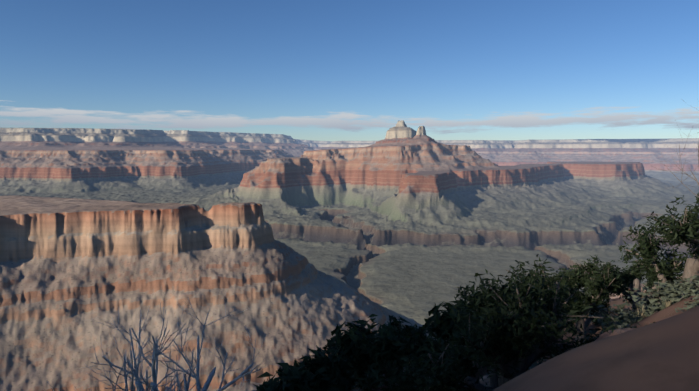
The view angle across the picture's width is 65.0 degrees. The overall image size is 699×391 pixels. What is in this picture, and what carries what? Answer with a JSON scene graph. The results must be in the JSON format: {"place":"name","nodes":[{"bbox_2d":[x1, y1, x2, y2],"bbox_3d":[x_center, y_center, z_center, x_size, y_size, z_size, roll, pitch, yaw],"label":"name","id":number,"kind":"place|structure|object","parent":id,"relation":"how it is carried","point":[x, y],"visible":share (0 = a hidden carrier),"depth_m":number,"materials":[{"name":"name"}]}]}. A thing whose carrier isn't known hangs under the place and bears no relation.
{"place":"outdoors","nodes":[
{"label":"outdoors","id":0,"kind":"place"},
{"bbox_2d":[0,120,698,390],"bbox_3d":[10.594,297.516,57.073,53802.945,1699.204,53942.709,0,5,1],"label":"terrain","id":1,"kind":"structure","parent":0,"point":[290,249],"depth_m":3311.48,"materials":[{"name":"brown stone"}]},
{"bbox_2d":[43,297,266,390],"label":"bare shrub","id":2,"kind":"object","parent":1,"relation":"on","point":[156,352],"visible":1,"depth_m":8.80,"materials":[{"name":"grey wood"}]},
{"bbox_2d":[254,344,353,390],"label":"bush","id":3,"kind":"object","parent":1,"relation":"on","point":[323,371],"visible":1,"depth_m":28.92,"materials":[{"name":"green plant"}]},
{"bbox_2d":[322,314,420,390],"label":"bush","id":4,"kind":"object","parent":1,"relation":"on","point":[360,361],"visible":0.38,"depth_m":32.15,"materials":[{"name":"green plant"}]},
{"bbox_2d":[354,321,446,390],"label":"bush","id":5,"kind":"object","parent":1,"relation":"on","point":[393,347],"visible":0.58,"depth_m":29.92,"materials":[{"name":"green plant"}]},
{"bbox_2d":[398,324,451,369],"bbox_3d":[5.152,11.643,40.392,6.134,4.712,3.863,3,6,33],"label":"bush","id":6,"kind":"object","parent":1,"relation":"on","point":[435,345],"visible":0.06,"depth_m":39.40,"materials":[{"name":"green plant"}]},
{"bbox_2d":[418,300,489,377],"bbox_3d":[6.646,7.828,29.885,6.054,5.344,3.812,-1,5,-11],"label":"bush","id":7,"kind":"object","parent":1,"relation":"on","point":[437,327],"visible":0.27,"depth_m":29.37,"materials":[{"name":"green plant"}]},
{"bbox_2d":[413,254,621,390],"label":"bush","id":8,"kind":"object","parent":1,"relation":"on","point":[509,321],"visible":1,"depth_m":10.89,"materials":[{"name":"green plant"}]},
{"bbox_2d":[527,360,542,370],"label":"shrub","id":9,"kind":"object","parent":1,"relation":"on","point":[534,364],"visible":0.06,"depth_m":19.32,"materials":[{"name":"green plant"}]},
{"bbox_2d":[550,255,620,341],"bbox_3d":[10.986,4.868,25.703,3.805,4.145,3.925,0,5,1],"label":"bush","id":10,"kind":"object","parent":1,"relation":"on","point":[595,281],"visible":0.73,"depth_m":25.28,"materials":[{"name":"green plant"}]},
{"bbox_2d":[578,322,640,340],"bbox_3d":[6.058,3.018,11.869,1.625,0.682,1.623,-2,5,-24],"label":"shrub","id":11,"kind":"object","parent":1,"relation":"on","point":[594,331],"visible":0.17,"depth_m":12.02,"materials":[{"name":"green plant"}]},
{"bbox_2d":[595,328,635,340],"bbox_3d":[5.869,3.328,11.419,1.727,1.089,1.506,5,6,34],"label":"boulder","id":12,"kind":"object","parent":1,"relation":"on","point":[605,335],"visible":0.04,"depth_m":11.46,"materials":[{"name":"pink stone"}]},
{"bbox_2d":[582,299,654,331],"bbox_3d":[6.666,3.002,13.506,1.892,0.859,1.897,2,5,24],"label":"shrub","id":13,"kind":"object","parent":1,"relation":"on","point":[621,312],"visible":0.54,"depth_m":13.65,"materials":[{"name":"green plant"}]},
{"bbox_2d":[588,256,675,311],"bbox_3d":[14.012,4.822,27.743,4.694,3.750,3.167,-1,5,-9],"label":"bush","id":14,"kind":"object","parent":1,"relation":"on","point":[628,280],"visible":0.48,"depth_m":27.10,"materials":[{"name":"green plant"}]},
{"bbox_2d":[618,311,647,324],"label":"shrub","id":15,"kind":"object","parent":1,"relation":"on","point":[633,315],"visible":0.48,"depth_m":13.12,"materials":[{"name":"green plant"}]},
{"bbox_2d":[631,306,648,317],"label":"grass tuft","id":16,"kind":"object","parent":1,"relation":"on","point":[642,313],"visible":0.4,"depth_m":13.09,"materials":[{"name":"plant"}]},
{"bbox_2d":[635,306,659,314],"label":"shrub","id":17,"kind":"object","parent":1,"relation":"on","point":[648,312],"visible":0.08,"depth_m":26.46,"materials":[{"name":"green plant"}]},
{"bbox_2d":[635,295,663,310],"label":"shrub","id":18,"kind":"object","parent":1,"relation":"on","point":[649,305],"visible":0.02,"depth_m":16.00,"materials":[{"name":"green plant"}]},
{"bbox_2d":[623,280,683,311],"bbox_3d":[8.186,2.542,13.802,1.954,0.821,1.956,-2,5,-18],"label":"shrub","id":19,"kind":"object","parent":1,"relation":"on","point":[659,293],"visible":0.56,"depth_m":13.93,"materials":[{"name":"green plant"}]},
{"bbox_2d":[618,186,698,294],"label":"bush","id":20,"kind":"object","parent":1,"relation":"on","point":[686,232],"visible":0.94,"depth_m":18.39,"materials":[{"name":"green plant"}]},
{"bbox_2d":[648,125,698,196],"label":"bare bush","id":21,"kind":"object","parent":1,"relation":"on","point":[695,179],"visible":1,"depth_m":4.89,"materials":[{"name":"plant"}]},
{"bbox_2d":[664,281,695,300],"bbox_3d":[7.520,2.134,12.258,0.936,0.437,1.045,-1,5,-9],"label":"shrub","id":22,"kind":"object","parent":1,"relation":"on","point":[671,290],"visible":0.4,"depth_m":12.20,"materials":[{"name":"green plant"}]},
{"bbox_2d":[669,277,698,297],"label":"shrub","id":23,"kind":"object","parent":1,"relation":"on","point":[676,282],"visible":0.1,"depth_m":12.30,"materials":[{"name":"green plant"}]},
{"bbox_2d":[671,273,698,296],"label":"shrub","id":24,"kind":"object","parent":1,"relation":"on","point":[694,291],"visible":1,"depth_m":11.38,"materials":[{"name":"green plant"}]},
{"bbox_2d":[675,294,698,311],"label":"shrub","id":25,"kind":"object","parent":1,"relation":"on","point":[692,304],"visible":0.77,"depth_m":10.74,"materials":[{"name":"green plant"}]},
{"bbox_2d":[0,0,698,141],"label":"sky","id":26,"kind":"structure","parent":0,"point":[316,70],"materials":[{"name":"blue"}]}
]}

